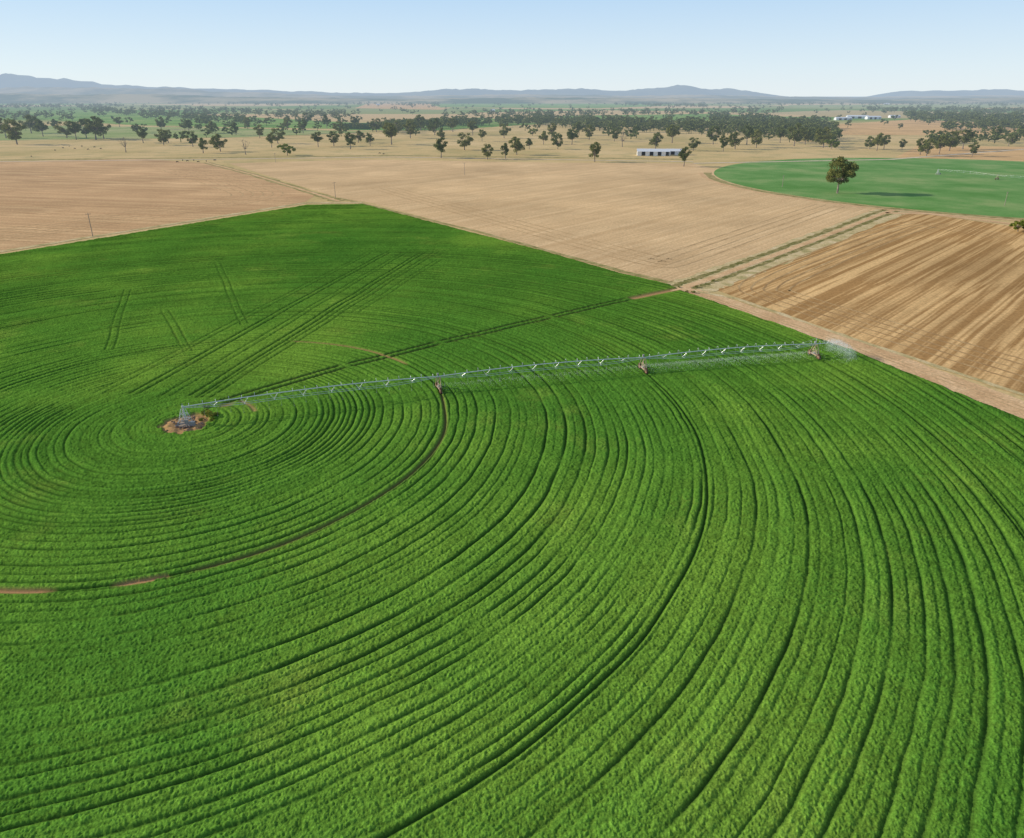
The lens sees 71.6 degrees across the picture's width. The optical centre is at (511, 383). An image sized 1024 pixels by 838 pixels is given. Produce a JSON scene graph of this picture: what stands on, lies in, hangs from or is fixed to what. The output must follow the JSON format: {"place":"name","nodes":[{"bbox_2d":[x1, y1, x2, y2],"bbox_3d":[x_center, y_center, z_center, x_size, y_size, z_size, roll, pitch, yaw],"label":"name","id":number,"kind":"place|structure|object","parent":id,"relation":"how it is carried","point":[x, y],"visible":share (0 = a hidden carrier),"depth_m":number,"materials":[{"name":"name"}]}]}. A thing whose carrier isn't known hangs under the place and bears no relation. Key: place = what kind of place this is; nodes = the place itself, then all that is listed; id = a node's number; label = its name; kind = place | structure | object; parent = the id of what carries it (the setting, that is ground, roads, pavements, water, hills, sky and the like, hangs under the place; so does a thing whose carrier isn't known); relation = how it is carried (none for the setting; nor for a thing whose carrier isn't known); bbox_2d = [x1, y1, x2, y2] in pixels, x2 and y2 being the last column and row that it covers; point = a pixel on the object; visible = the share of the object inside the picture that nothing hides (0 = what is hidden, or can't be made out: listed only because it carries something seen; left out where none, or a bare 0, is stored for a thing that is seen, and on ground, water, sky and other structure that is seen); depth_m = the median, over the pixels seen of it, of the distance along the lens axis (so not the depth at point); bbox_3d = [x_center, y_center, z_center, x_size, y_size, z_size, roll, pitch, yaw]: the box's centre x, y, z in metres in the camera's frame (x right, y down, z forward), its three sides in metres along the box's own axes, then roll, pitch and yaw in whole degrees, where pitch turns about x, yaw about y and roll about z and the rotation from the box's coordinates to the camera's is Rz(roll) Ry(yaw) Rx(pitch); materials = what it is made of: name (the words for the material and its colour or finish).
{"place":"outdoors","nodes":[
{"label":"outdoors","id":0,"kind":"place"},
{"bbox_2d":[0,159,313,249],"bbox_3d":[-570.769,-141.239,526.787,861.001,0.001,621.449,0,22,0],"label":"stubble field","id":1,"kind":"structure","parent":0,"point":[33,193],"depth_m":513.91,"materials":[{"name":"plant"}]},
{"bbox_2d":[0,169,231,229],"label":"wire","id":2,"kind":"object","parent":1,"relation":"on","point":[142,209],"visible":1,"depth_m":469.00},
{"bbox_2d":[3,169,243,231],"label":"wire","id":3,"kind":"object","parent":1,"relation":"on","point":[157,209],"visible":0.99,"depth_m":475.52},
{"bbox_2d":[4,169,253,233],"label":"wire","id":4,"kind":"object","parent":1,"relation":"on","point":[156,211],"visible":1,"depth_m":458.51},
{"bbox_2d":[0,168,263,236],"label":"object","id":5,"kind":"object","parent":1,"relation":"on","point":[163,212],"visible":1,"depth_m":466.86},
{"bbox_2d":[2,168,273,238],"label":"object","id":6,"kind":"object","parent":1,"relation":"on","point":[163,214],"visible":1,"depth_m":450.46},
{"bbox_2d":[5,167,283,240],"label":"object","id":7,"kind":"object","parent":1,"relation":"on","point":[176,214],"visible":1,"depth_m":448.50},
{"bbox_2d":[206,162,339,200],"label":"dirt track","id":8,"kind":"structure","parent":0,"point":[279,182],"depth_m":583.49,"materials":[{"name":"soil"}]},
{"bbox_2d":[0,157,692,161],"bbox_3d":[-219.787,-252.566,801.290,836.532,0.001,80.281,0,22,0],"label":"dirt road","id":9,"kind":"structure","parent":0,"point":[350,157],"depth_m":802.61,"materials":[{"name":"soil"}]},
{"bbox_2d":[356,104,451,109],"bbox_3d":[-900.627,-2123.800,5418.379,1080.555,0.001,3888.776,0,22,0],"label":"stubble field","id":10,"kind":"structure","parent":0,"point":[398,106],"depth_m":4703.45,"materials":[{"name":"plant"}]},
{"bbox_2d":[339,198,671,282],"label":"field verge","id":11,"kind":"structure","parent":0,"point":[605,266],"depth_m":339.94,"materials":[{"name":"soil"}]},
{"bbox_2d":[0,204,1023,837],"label":"lucerne field","id":12,"kind":"structure","parent":0,"point":[764,596],"depth_m":110.51,"materials":[{"name":"plant"}]},
{"bbox_2d":[175,338,826,427],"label":"pivot irrigator","id":13,"kind":"object","parent":12,"relation":"on","point":[185,422],"visible":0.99,"depth_m":174.89,"materials":[{"name":"metal"}]},
{"bbox_2d":[449,338,856,387],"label":"water spray","id":14,"kind":"object","parent":13,"relation":"attached to","point":[835,341],"visible":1,"depth_m":192.90,"materials":[{"name":"liquid"}]},
{"bbox_2d":[0,104,1023,400],"bbox_3d":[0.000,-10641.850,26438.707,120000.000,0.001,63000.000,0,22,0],"label":"ground","id":15,"kind":"structure","parent":0,"point":[402,144],"depth_m":1029.92,"materials":[{"name":"soil"}]},
{"bbox_2d":[0,118,26,144],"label":"eucalyptus tree","id":16,"kind":"object","parent":15,"relation":"on","point":[12,132],"visible":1,"depth_m":1039.38,"materials":[{"name":"green plant"}]},
{"bbox_2d":[66,121,79,139],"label":"eucalyptus tree","id":17,"kind":"object","parent":15,"relation":"on","point":[75,129],"visible":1,"depth_m":1153.38,"materials":[{"name":"green plant"}]},
{"bbox_2d":[84,116,102,139],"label":"eucalyptus tree","id":18,"kind":"object","parent":15,"relation":"on","point":[95,126],"visible":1,"depth_m":1153.05,"materials":[{"name":"green plant"}]},
{"bbox_2d":[154,128,167,144],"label":"eucalyptus tree","id":19,"kind":"object","parent":15,"relation":"on","point":[161,136],"visible":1,"depth_m":1027.61,"materials":[{"name":"green plant"}]},
{"bbox_2d":[0,202,361,251],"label":"field verge","id":20,"kind":"structure","parent":15,"relation":"on","point":[164,225],"depth_m":394.85,"materials":[{"name":"soil"}]},
{"bbox_2d":[0,126,365,139],"bbox_3d":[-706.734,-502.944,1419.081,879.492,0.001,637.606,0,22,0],"label":"pasture","id":21,"kind":"structure","parent":15,"relation":"on","point":[113,132],"depth_m":1353.22,"materials":[{"name":"plant"}]},
{"bbox_2d":[18,114,37,132],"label":"eucalyptus tree","id":22,"kind":"object","parent":21,"relation":"on","point":[29,119],"visible":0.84,"depth_m":1348.63,"materials":[{"name":"green plant"}]},
{"bbox_2d":[33,119,48,136],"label":"eucalyptus tree","id":23,"kind":"object","parent":21,"relation":"on","point":[40,126],"visible":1,"depth_m":1245.16,"materials":[{"name":"green plant"}]},
{"bbox_2d":[53,120,71,137],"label":"eucalyptus tree","id":24,"kind":"object","parent":21,"relation":"on","point":[61,129],"visible":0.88,"depth_m":1196.96,"materials":[{"name":"green plant"}]},
{"bbox_2d":[77,118,90,137],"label":"eucalyptus tree","id":25,"kind":"object","parent":21,"relation":"on","point":[84,129],"visible":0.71,"depth_m":1199.92,"materials":[{"name":"green plant"}]},
{"bbox_2d":[92,119,110,138],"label":"eucalyptus tree","id":26,"kind":"object","parent":21,"relation":"on","point":[102,130],"visible":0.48,"depth_m":1176.86,"materials":[{"name":"green plant"}]},
{"bbox_2d":[369,118,381,131],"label":"eucalyptus tree","id":27,"kind":"object","parent":21,"relation":"on","point":[376,126],"visible":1,"depth_m":1408.93,"materials":[{"name":"green plant"}]},
{"bbox_2d":[185,130,197,146],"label":"eucalyptus tree","id":28,"kind":"object","parent":15,"relation":"on","point":[193,139],"visible":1,"depth_m":997.16,"materials":[{"name":"green plant"}]},
{"bbox_2d":[16,110,368,128],"bbox_3d":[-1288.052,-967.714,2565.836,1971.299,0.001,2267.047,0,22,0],"label":"pasture","id":29,"kind":"structure","parent":15,"relation":"on","point":[135,117],"depth_m":2059.00,"materials":[{"name":"plant"}]},
{"bbox_2d":[208,134,226,151],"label":"eucalyptus tree","id":30,"kind":"object","parent":15,"relation":"on","point":[216,142],"visible":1,"depth_m":910.15,"materials":[{"name":"green plant"}]},
{"bbox_2d":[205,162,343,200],"bbox_3d":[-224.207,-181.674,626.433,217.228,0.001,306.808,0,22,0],"label":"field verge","id":31,"kind":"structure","parent":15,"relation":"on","point":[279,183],"depth_m":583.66,"materials":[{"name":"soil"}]},
{"bbox_2d":[271,127,285,143],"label":"eucalyptus tree","id":32,"kind":"object","parent":15,"relation":"on","point":[278,137],"visible":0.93,"depth_m":1062.59,"materials":[{"name":"green plant"}]},
{"bbox_2d":[277,143,295,155],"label":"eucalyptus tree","id":33,"kind":"object","parent":15,"relation":"on","point":[285,147],"visible":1,"depth_m":850.13,"materials":[{"name":"green plant"}]},
{"bbox_2d":[310,131,323,146],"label":"eucalyptus tree","id":34,"kind":"object","parent":15,"relation":"on","point":[315,137],"visible":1,"depth_m":995.76,"materials":[{"name":"green plant"}]},
{"bbox_2d":[326,131,339,145],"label":"eucalyptus tree","id":35,"kind":"object","parent":15,"relation":"on","point":[334,139],"visible":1,"depth_m":1012.51,"materials":[{"name":"green plant"}]},
{"bbox_2d":[344,132,355,148],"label":"eucalyptus tree","id":36,"kind":"object","parent":15,"relation":"on","point":[350,139],"visible":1,"depth_m":952.56,"materials":[{"name":"green plant"}]},
{"bbox_2d":[12,155,692,159],"bbox_3d":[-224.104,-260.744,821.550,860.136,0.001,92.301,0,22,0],"label":"field verge","id":37,"kind":"structure","parent":15,"relation":"on","point":[335,156],"depth_m":828.93,"materials":[{"name":"soil"}]},
{"bbox_2d":[382,122,397,144],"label":"eucalyptus tree","id":38,"kind":"object","parent":15,"relation":"on","point":[392,131],"visible":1,"depth_m":1040.27,"materials":[{"name":"green plant"}]},
{"bbox_2d":[403,119,416,137],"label":"eucalyptus tree","id":39,"kind":"object","parent":15,"relation":"on","point":[410,130],"visible":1,"depth_m":1197.03,"materials":[{"name":"green plant"}]},
{"bbox_2d":[0,101,823,139],"bbox_3d":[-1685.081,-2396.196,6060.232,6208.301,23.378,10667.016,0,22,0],"label":"distant tree belt","id":40,"kind":"object","parent":15,"relation":"on","point":[687,124],"visible":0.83,"depth_m":1769.18,"materials":[{"name":"green plant"}]},
{"bbox_2d":[426,118,440,134],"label":"eucalyptus tree","id":41,"kind":"object","parent":15,"relation":"on","point":[432,125],"visible":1,"depth_m":1296.55,"materials":[{"name":"green plant"}]},
{"bbox_2d":[433,137,446,157],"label":"eucalyptus tree","id":42,"kind":"object","parent":15,"relation":"on","point":[439,146],"visible":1,"depth_m":816.75,"materials":[{"name":"green plant"}]},
{"bbox_2d":[337,121,545,129],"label":"pasture","id":43,"kind":"structure","parent":15,"relation":"on","point":[492,124],"depth_m":1658.82,"materials":[{"name":"plant"}]},
{"bbox_2d":[457,132,473,149],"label":"eucalyptus tree","id":44,"kind":"object","parent":15,"relation":"on","point":[465,142],"visible":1,"depth_m":938.14,"materials":[{"name":"green plant"}]},
{"bbox_2d":[481,144,493,158],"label":"eucalyptus tree","id":45,"kind":"object","parent":15,"relation":"on","point":[486,152],"visible":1,"depth_m":799.02,"materials":[{"name":"green plant"}]},
{"bbox_2d":[0,101,1023,141],"bbox_3d":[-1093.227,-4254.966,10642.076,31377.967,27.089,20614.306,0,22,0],"label":"distant tree belt","id":46,"kind":"object","parent":15,"relation":"on","point":[634,131],"visible":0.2,"depth_m":2448.27,"materials":[{"name":"green plant"}]},
{"bbox_2d":[508,136,524,154],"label":"eucalyptus tree","id":47,"kind":"object","parent":15,"relation":"on","point":[518,146],"visible":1,"depth_m":859.75,"materials":[{"name":"green plant"}]},
{"bbox_2d":[551,135,562,148],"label":"eucalyptus tree","id":48,"kind":"object","parent":15,"relation":"on","point":[556,142],"visible":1,"depth_m":952.43,"materials":[{"name":"green plant"}]},
{"bbox_2d":[566,129,577,144],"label":"eucalyptus tree","id":49,"kind":"object","parent":15,"relation":"on","point":[570,135],"visible":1,"depth_m":1043.13,"materials":[{"name":"green plant"}]},
{"bbox_2d":[583,124,595,139],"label":"eucalyptus tree","id":50,"kind":"object","parent":15,"relation":"on","point":[589,132],"visible":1,"depth_m":1156.65,"materials":[{"name":"green plant"}]},
{"bbox_2d":[589,142,600,161],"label":"eucalyptus tree","id":51,"kind":"object","parent":15,"relation":"on","point":[595,150],"visible":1,"depth_m":768.50,"materials":[{"name":"green plant"}]},
{"bbox_2d":[637,149,669,155],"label":"farm shed","id":52,"kind":"structure","parent":15,"relation":"on","point":[653,152],"depth_m":851.28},
{"bbox_2d":[648,132,663,148],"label":"eucalyptus tree","id":53,"kind":"object","parent":15,"relation":"on","point":[654,141],"visible":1,"depth_m":955.32,"materials":[{"name":"green plant"}]},
{"bbox_2d":[666,124,680,142],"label":"eucalyptus tree","id":54,"kind":"object","parent":15,"relation":"on","point":[671,132],"visible":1,"depth_m":1076.89,"materials":[{"name":"green plant"}]},
{"bbox_2d":[688,137,701,150],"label":"eucalyptus tree","id":55,"kind":"object","parent":15,"relation":"on","point":[692,145],"visible":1,"depth_m":926.32,"materials":[{"name":"green plant"}]},
{"bbox_2d":[706,125,721,144],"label":"eucalyptus tree","id":56,"kind":"object","parent":15,"relation":"on","point":[712,136],"visible":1,"depth_m":1043.64,"materials":[{"name":"green plant"}]},
{"bbox_2d":[726,132,743,148],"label":"eucalyptus tree","id":57,"kind":"object","parent":15,"relation":"on","point":[734,135],"visible":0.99,"depth_m":950.94,"materials":[{"name":"green plant"}]},
{"bbox_2d":[740,125,756,144],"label":"eucalyptus tree","id":58,"kind":"object","parent":15,"relation":"on","point":[749,132],"visible":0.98,"depth_m":1042.73,"materials":[{"name":"green plant"}]},
{"bbox_2d":[750,129,762,147],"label":"eucalyptus tree","id":59,"kind":"object","parent":15,"relation":"on","point":[757,138],"visible":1,"depth_m":981.65,"materials":[{"name":"green plant"}]},
{"bbox_2d":[787,123,804,145],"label":"eucalyptus tree","id":60,"kind":"object","parent":15,"relation":"on","point":[794,136],"visible":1,"depth_m":1007.38,"materials":[{"name":"green plant"}]},
{"bbox_2d":[802,127,811,144],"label":"eucalyptus tree","id":61,"kind":"object","parent":15,"relation":"on","point":[806,136],"visible":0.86,"depth_m":1044.44,"materials":[{"name":"green plant"}]},
{"bbox_2d":[614,101,1023,143],"bbox_3d":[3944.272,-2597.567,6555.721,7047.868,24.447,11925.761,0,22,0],"label":"distant tree belt","id":62,"kind":"object","parent":15,"relation":"on","point":[1015,116],"visible":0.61,"depth_m":1861.75,"materials":[{"name":"green plant"}]},
{"bbox_2d":[814,126,833,147],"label":"eucalyptus tree","id":63,"kind":"object","parent":15,"relation":"on","point":[821,136],"visible":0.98,"depth_m":980.45,"materials":[{"name":"green plant"}]},
{"bbox_2d":[872,133,884,150],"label":"eucalyptus tree","id":64,"kind":"object","parent":15,"relation":"on","point":[878,140],"visible":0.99,"depth_m":923.44,"materials":[{"name":"green plant"}]},
{"bbox_2d":[1003,133,1018,145],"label":"eucalyptus tree","id":65,"kind":"object","parent":15,"relation":"on","point":[1010,139],"visible":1,"depth_m":1013.35,"materials":[{"name":"green plant"}]},
{"bbox_2d":[0,93,1023,103],"bbox_3d":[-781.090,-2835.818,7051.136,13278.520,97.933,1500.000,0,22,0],"label":"foothills","id":66,"kind":"structure","parent":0,"point":[7,98],"depth_m":6589.74,"materials":[{"name":"grey"}]},
{"bbox_2d":[0,73,1023,96],"bbox_3d":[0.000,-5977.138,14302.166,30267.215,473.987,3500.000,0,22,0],"label":"hills","id":67,"kind":"structure","parent":0,"point":[11,80],"depth_m":13609.36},
{"bbox_2d":[0,86,1023,99],"bbox_3d":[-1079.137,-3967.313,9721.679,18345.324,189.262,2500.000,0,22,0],"label":"foothills","id":68,"kind":"structure","parent":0,"point":[71,91],"depth_m":9202.62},
{"bbox_2d":[0,0,1023,96],"label":"sky","id":69,"kind":"structure","parent":0,"point":[791,48],"materials":[{"name":"blue"}]},
{"bbox_2d":[229,159,874,280],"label":"stubble field","id":70,"kind":"structure","parent":0,"point":[654,209],"depth_m":471.43,"materials":[{"name":"plant"}]},
{"bbox_2d":[385,187,824,261],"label":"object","id":71,"kind":"object","parent":70,"relation":"on","point":[632,253],"visible":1,"depth_m":369.37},
{"bbox_2d":[394,187,815,259],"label":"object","id":72,"kind":"object","parent":70,"relation":"on","point":[623,247],"visible":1,"depth_m":376.14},
{"bbox_2d":[380,188,833,264],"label":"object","id":73,"kind":"object","parent":70,"relation":"on","point":[624,255],"visible":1,"depth_m":366.73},
{"bbox_2d":[371,188,845,267],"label":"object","id":74,"kind":"object","parent":70,"relation":"on","point":[627,260],"visible":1,"depth_m":354.07,"materials":[{"name":"soil"}]},
{"bbox_2d":[677,146,691,166],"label":"eucalyptus tree","id":75,"kind":"object","parent":70,"relation":"on","point":[683,155],"visible":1,"depth_m":717.54,"materials":[{"name":"green plant"}]},
{"bbox_2d":[431,104,673,107],"bbox_3d":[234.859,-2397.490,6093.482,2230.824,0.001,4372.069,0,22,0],"label":"pasture","id":76,"kind":"structure","parent":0,"point":[542,105],"depth_m":5172.12,"materials":[{"name":"plant"}]},
{"bbox_2d":[559,114,786,119],"bbox_3d":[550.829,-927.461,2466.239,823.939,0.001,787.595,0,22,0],"label":"pasture","id":77,"kind":"structure","parent":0,"point":[658,116],"depth_m":2449.92,"materials":[{"name":"plant"}]},
{"bbox_2d":[671,210,893,290],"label":"dirt track","id":78,"kind":"structure","parent":0,"point":[710,278],"depth_m":320.70,"materials":[{"name":"soil"}]},
{"bbox_2d":[682,287,1023,418],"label":"dirt road","id":79,"kind":"structure","parent":0,"point":[996,404],"depth_m":192.15,"materials":[{"name":"soil"}]},
{"bbox_2d":[688,290,1023,407],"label":"wheel track","id":80,"kind":"structure","parent":79,"relation":"on","point":[876,352],"depth_m":196.11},
{"bbox_2d":[694,290,1023,395],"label":"field verge","id":81,"kind":"structure","parent":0,"point":[917,359],"depth_m":202.73,"materials":[{"name":"soil"}]},
{"bbox_2d":[694,149,1023,163],"bbox_3d":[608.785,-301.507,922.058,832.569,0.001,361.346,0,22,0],"label":"dirt road","id":82,"kind":"structure","parent":0,"point":[873,159],"depth_m":802.61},
{"bbox_2d":[699,172,1019,220],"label":"dirt track","id":83,"kind":"structure","parent":0,"point":[703,175],"depth_m":477.46,"materials":[{"name":"soil"}]},
{"bbox_2d":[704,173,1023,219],"bbox_3d":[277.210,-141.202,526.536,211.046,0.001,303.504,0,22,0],"label":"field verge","id":84,"kind":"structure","parent":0,"point":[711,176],"depth_m":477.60,"materials":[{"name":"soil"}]},
{"bbox_2d":[714,158,1023,217],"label":"green pivot field","id":85,"kind":"structure","parent":0,"point":[915,183],"depth_m":590.55,"materials":[{"name":"plant"}]},
{"bbox_2d":[826,156,858,192],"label":"eucalyptus tree","id":86,"kind":"object","parent":85,"relation":"on","point":[845,171],"visible":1,"depth_m":516.31,"materials":[{"name":"green plant"}]},
{"bbox_2d":[718,214,1023,392],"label":"stubble field","id":87,"kind":"structure","parent":0,"point":[963,286],"depth_m":263.38,"materials":[{"name":"plant"}]},
{"bbox_2d":[667,209,908,292],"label":"grass verge","id":88,"kind":"object","parent":87,"relation":"on","point":[716,286],"depth_m":320.94,"materials":[{"name":"plant"}]},
{"bbox_2d":[671,209,885,286],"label":"grass verge","id":89,"kind":"object","parent":88,"relation":"on","point":[680,283],"depth_m":324.87,"materials":[{"name":"plant"}]},
{"bbox_2d":[692,211,899,288],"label":"grass verge","id":90,"kind":"object","parent":88,"relation":"on","point":[788,253],"depth_m":326.94,"materials":[{"name":"plant"}]},
{"bbox_2d":[737,222,1023,382],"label":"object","id":91,"kind":"object","parent":87,"relation":"on","point":[739,285],"visible":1,"depth_m":239.28,"materials":[{"name":"soil"}]},
{"bbox_2d":[750,223,1023,376],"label":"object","id":92,"kind":"object","parent":87,"relation":"on","point":[752,285],"visible":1,"depth_m":243.83,"materials":[{"name":"soil"}]},
{"bbox_2d":[762,224,1023,370],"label":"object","id":93,"kind":"object","parent":87,"relation":"on","point":[763,288],"visible":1,"depth_m":252.22,"materials":[{"name":"soil"}]},
{"bbox_2d":[775,225,1023,364],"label":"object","id":94,"kind":"object","parent":87,"relation":"on","point":[776,289],"visible":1,"depth_m":254.10,"materials":[{"name":"soil"}]},
{"bbox_2d":[787,227,1023,359],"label":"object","id":95,"kind":"object","parent":87,"relation":"on","point":[885,319],"visible":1,"depth_m":252.22,"materials":[{"name":"soil"}]},
{"bbox_2d":[1009,219,1023,231],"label":"shrub","id":96,"kind":"object","parent":87,"relation":"on","point":[1017,224],"visible":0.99,"depth_m":375.60,"materials":[{"name":"green plant"}]},
{"bbox_2d":[789,104,1023,108],"bbox_3d":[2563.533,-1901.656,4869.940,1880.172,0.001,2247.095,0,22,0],"label":"pasture","id":97,"kind":"structure","parent":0,"point":[865,106],"depth_m":4696.40,"materials":[{"name":"plant"}]},
{"bbox_2d":[829,119,1017,134],"bbox_3d":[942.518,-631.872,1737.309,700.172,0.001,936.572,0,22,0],"label":"stubble field","id":98,"kind":"structure","parent":0,"point":[913,127],"depth_m":1559.76,"materials":[{"name":"plant"}]},
{"bbox_2d":[885,212,1010,223],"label":"dirt track","id":99,"kind":"structure","parent":0,"point":[949,216],"depth_m":424.18,"materials":[{"name":"soil"}]},
{"bbox_2d":[895,146,1023,160],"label":"stubble field","id":100,"kind":"structure","parent":0,"point":[1014,155],"depth_m":886.88,"materials":[{"name":"plant"}]},
{"bbox_2d":[918,138,938,155],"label":"eucalyptus tree","id":101,"kind":"object","parent":100,"relation":"on","point":[927,146],"visible":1,"depth_m":843.25,"materials":[{"name":"green plant"}]},
{"bbox_2d":[934,135,948,153],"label":"eucalyptus tree","id":102,"kind":"object","parent":100,"relation":"on","point":[941,141],"visible":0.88,"depth_m":874.91,"materials":[{"name":"green plant"}]},
{"bbox_2d":[942,130,960,150],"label":"eucalyptus tree","id":103,"kind":"object","parent":100,"relation":"on","point":[953,140],"visible":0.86,"depth_m":922.57,"materials":[{"name":"green plant"}]},
{"bbox_2d":[955,129,974,148],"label":"eucalyptus tree","id":104,"kind":"object","parent":100,"relation":"on","point":[966,137],"visible":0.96,"depth_m":948.98,"materials":[{"name":"green plant"}]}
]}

